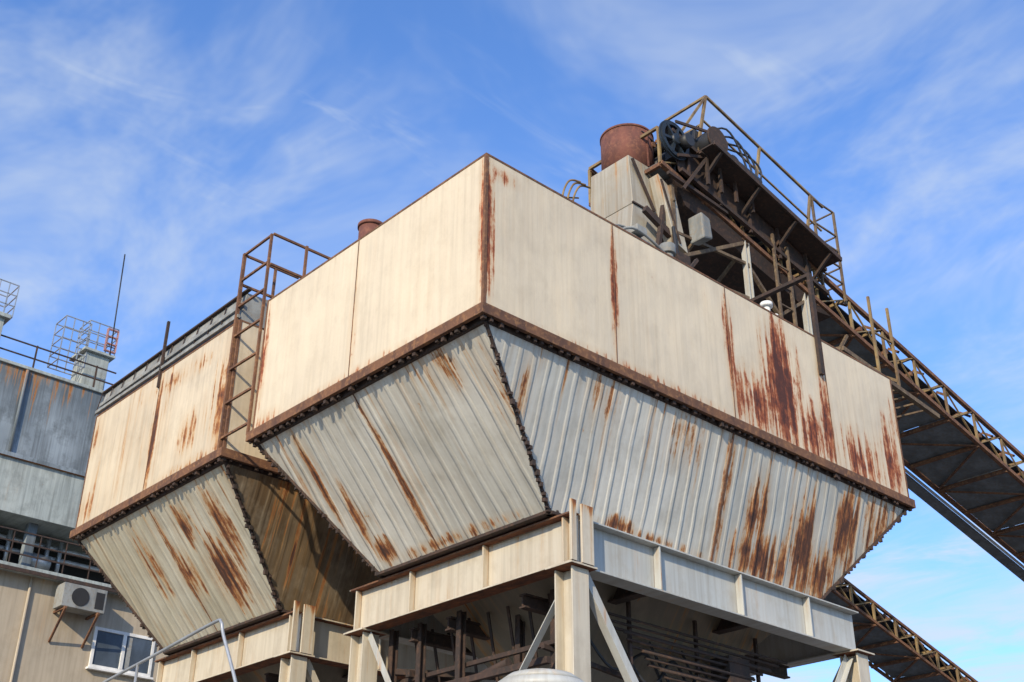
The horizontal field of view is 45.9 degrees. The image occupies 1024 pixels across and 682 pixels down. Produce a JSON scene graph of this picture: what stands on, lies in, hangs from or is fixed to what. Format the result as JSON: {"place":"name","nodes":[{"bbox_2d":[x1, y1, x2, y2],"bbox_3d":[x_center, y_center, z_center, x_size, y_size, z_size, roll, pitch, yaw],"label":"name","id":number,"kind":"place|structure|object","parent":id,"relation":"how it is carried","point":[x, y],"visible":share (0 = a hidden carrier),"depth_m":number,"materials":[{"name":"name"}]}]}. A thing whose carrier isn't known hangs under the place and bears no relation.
{"place":"outdoors","nodes":[
{"label":"outdoors","id":0,"kind":"place"},
{"bbox_2d":[0,279,19,336],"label":"rooftop stair tower","id":1,"kind":"structure","parent":0,"point":[5,318],"depth_m":28.37,"materials":[{"name":"grey metal"}]},
{"bbox_2d":[18,522,37,566],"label":"recess columns","id":2,"kind":"structure","parent":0,"point":[28,539],"depth_m":26.91,"materials":[{"name":"grey metal"}]},
{"bbox_2d":[0,362,105,472],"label":"walls","id":3,"kind":"structure","parent":0,"point":[56,422],"depth_m":28.01,"materials":[{"name":"grey metal"}]},
{"bbox_2d":[8,370,28,451],"bbox_3d":[-11.232,1.600,27.550,0.069,2.100,0.069,24,-36,-36],"label":"downpipe","id":4,"kind":"object","parent":3,"relation":"attached to","point":[18,410],"visible":1,"depth_m":27.53,"materials":[{"name":"grey metal"}]},
{"bbox_2d":[0,357,105,394],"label":"parapet cap","id":5,"kind":"object","parent":3,"relation":"on","point":[47,374],"depth_m":28.40,"materials":[{"name":"grey metal"}]},
{"bbox_2d":[0,334,115,386],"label":"roof rail","id":6,"kind":"object","parent":5,"relation":"on","point":[35,359],"visible":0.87,"depth_m":28.78,"materials":[{"name":"metal"}]},
{"bbox_2d":[47,315,119,390],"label":"rooftop stair tower","id":7,"kind":"structure","parent":0,"point":[95,356],"depth_m":29.73,"materials":[{"name":"grey metal"}]},
{"bbox_2d":[109,254,125,354],"bbox_3d":[-9.973,-0.946,30.599,0.136,2.901,0.036,24,-36,-36],"label":"radio antenna","id":8,"kind":"object","parent":7,"relation":"on","point":[117,305],"visible":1,"depth_m":30.56,"materials":[{"name":"black metal"}]},
{"bbox_2d":[0,570,167,681],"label":"walls","id":9,"kind":"structure","parent":0,"point":[62,656],"depth_m":26.30,"materials":[{"name":"beige paint"}]},
{"bbox_2d":[9,577,32,681],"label":"wall conduit","id":10,"kind":"object","parent":9,"relation":"attached to","point":[21,630],"depth_m":25.86,"materials":[{"name":"beige metal"}]},
{"bbox_2d":[0,560,117,594],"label":"eave","id":11,"kind":"object","parent":9,"relation":"on","point":[51,573],"depth_m":26.53,"materials":[{"name":"metal"}]},
{"bbox_2d":[0,530,98,572],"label":"recess pipes","id":12,"kind":"object","parent":11,"relation":"on","point":[43,565],"visible":0.16,"depth_m":27.57,"materials":[{"name":"grey metal"}]},
{"bbox_2d":[0,526,101,579],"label":"balcony rail","id":13,"kind":"object","parent":11,"relation":"on","point":[39,547],"visible":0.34,"depth_m":26.72,"materials":[{"name":"metal"}]},
{"bbox_2d":[0,539,110,584],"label":"recess back","id":14,"kind":"object","parent":11,"relation":"on","point":[79,573],"depth_m":28.68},
{"bbox_2d":[0,454,85,553],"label":"ledge band","id":15,"kind":"object","parent":14,"relation":"on","point":[46,499],"depth_m":27.21,"materials":[{"name":"white metal"}]},
{"bbox_2d":[0,449,84,476],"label":"ledge lip","id":16,"kind":"object","parent":15,"relation":"attached to","point":[42,463],"depth_m":27.35,"materials":[{"name":"grey metal"}]},
{"bbox_2d":[0,563,116,592],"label":"eave trim","id":17,"kind":"structure","parent":11,"relation":"attached to","point":[32,572],"depth_m":26.53,"materials":[{"name":"grey metal"}]},
{"bbox_2d":[48,582,107,648],"bbox_3d":[-9.547,6.031,26.555,1.000,1.215,0.600,24,-36,-36],"label":"air conditioner unit","id":18,"kind":"object","parent":9,"relation":"attached to","point":[90,602],"visible":1,"depth_m":26.52,"materials":[{"name":"metal"}]},
{"bbox_2d":[85,626,154,679],"bbox_3d":[-8.747,7.023,27.224,1.580,0.950,0.118,24,-36,-36],"label":"window frame","id":19,"kind":"object","parent":9,"relation":"attached to","point":[91,666],"visible":0.87,"depth_m":27.16,"materials":[{"name":"white plastic"}]},
{"bbox_2d":[92,630,151,673],"bbox_3d":[-8.777,7.016,27.265,1.340,0.760,0.026,24,-36,-36],"label":"window glass","id":20,"kind":"object","parent":19,"relation":"in","point":[107,650],"visible":0.93,"depth_m":27.21,"materials":[{"name":"glass"}]},
{"bbox_2d":[124,638,132,668],"bbox_3d":[-8.663,7.057,27.338,0.100,0.700,0.002,24,-36,-36],"label":"window curtain","id":21,"kind":"object","parent":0,"point":[128,653],"depth_m":27.34,"materials":[{"name":"white fabric"}]},
{"bbox_2d":[0,0,1023,681],"label":"sky","id":22,"kind":"structure","parent":0,"point":[174,137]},
{"bbox_2d":[760,300,777,314],"bbox_3d":[3.695,-0.365,17.278,0.337,0.330,0.174,24,-36,-36],"label":"roof valve","id":23,"kind":"object","parent":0,"point":[767,304],"visible":0.34,"depth_m":17.23,"materials":[{"name":"white paint"}]},
{"label":"ground","id":24,"kind":"structure","parent":0,"visible":0},
{"bbox_2d":[103,618,236,681],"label":"tubular handrail","id":25,"kind":"object","parent":24,"relation":"on","point":[137,664],"visible":1,"depth_m":10.93,"materials":[{"name":"grey metal"}]},
{"bbox_2d":[155,600,495,681],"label":"steel support frame","id":26,"kind":"object","parent":24,"relation":"on","point":[325,641],"visible":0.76,"depth_m":17.04,"materials":[{"name":"beige metal"}]},
{"bbox_2d":[69,288,397,681],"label":"storage hopper","id":27,"kind":"object","parent":26,"relation":"on","point":[179,531],"visible":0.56,"depth_m":17.36,"materials":[{"name":"metal"}]},
{"bbox_2d":[217,232,330,458],"bbox_3d":[-2.999,0.286,17.145,1.770,3.220,0.860,24,-36,-36],"label":"access ladder","id":28,"kind":"object","parent":27,"relation":"on","point":[239,304],"visible":0.78,"depth_m":16.91,"materials":[{"name":"metal"}]},
{"bbox_2d":[498,668,583,681],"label":"dust filter vessel","id":29,"kind":"object","parent":24,"relation":"on","point":[540,675],"visible":1,"depth_m":9.95,"materials":[{"name":"white metal"}]},
{"bbox_2d":[343,498,874,681],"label":"steel support frame","id":30,"kind":"object","parent":24,"relation":"on","point":[573,552],"visible":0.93,"depth_m":14.26,"materials":[{"name":"beige metal"}]},
{"bbox_2d":[245,152,915,681],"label":"storage hopper","id":31,"kind":"object","parent":30,"relation":"on","point":[483,348],"visible":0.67,"depth_m":14.51,"materials":[{"name":"metal"}]},
{"bbox_2d":[358,218,382,238],"bbox_3d":[-1.954,-1.167,16.557,0.380,0.970,0.380,24,-36,-36],"label":"roof vent pipe","id":32,"kind":"object","parent":31,"relation":"on","point":[365,226],"visible":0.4,"depth_m":16.61,"materials":[{"name":"red metal"}]},
{"bbox_2d":[387,589,787,681],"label":"pneumatic pipework","id":33,"kind":"object","parent":31,"relation":"attached to","point":[729,668],"visible":0.81,"depth_m":14.37,"materials":[{"name":"metal"}]},
{"bbox_2d":[591,123,711,265],"bbox_3d":[2.147,-1.553,19.519,1.656,4.530,1.482,24,-36,-36],"label":"discharge chute","id":34,"kind":"object","parent":31,"relation":"on","point":[626,190],"visible":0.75,"depth_m":19.66,"materials":[{"name":"paint"}]},
{"bbox_2d":[562,179,590,200],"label":"roof guard hoops","id":35,"kind":"object","parent":34,"relation":"attached to","point":[577,188],"visible":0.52,"depth_m":20.12,"materials":[{"name":"paint"}]},
{"bbox_2d":[616,223,698,267],"bbox_3d":[2.081,-1.409,17.526,0.846,2.379,2.773,-19,-34,31],"label":"roof vibrator unit","id":36,"kind":"object","parent":31,"relation":"on","point":[640,231],"visible":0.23,"depth_m":17.02,"materials":[{"name":"grey painted metal"},{"name":"galvanised steel"}]},
{"bbox_2d":[588,95,1023,581],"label":"belt conveyor","id":37,"kind":"object","parent":24,"relation":"on","point":[774,241],"visible":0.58,"depth_m":22.27,"materials":[{"name":"metal"}]},
{"bbox_2d":[654,120,761,214],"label":"conveyor drive","id":38,"kind":"structure","parent":37,"relation":"on","point":[671,141],"depth_m":20.23,"materials":[{"name":"metal"}]},
{"bbox_2d":[823,579,977,681],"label":"belt conveyor","id":39,"kind":"object","parent":24,"relation":"on","point":[899,652],"visible":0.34,"depth_m":26.73,"materials":[{"name":"metal"}]}
]}

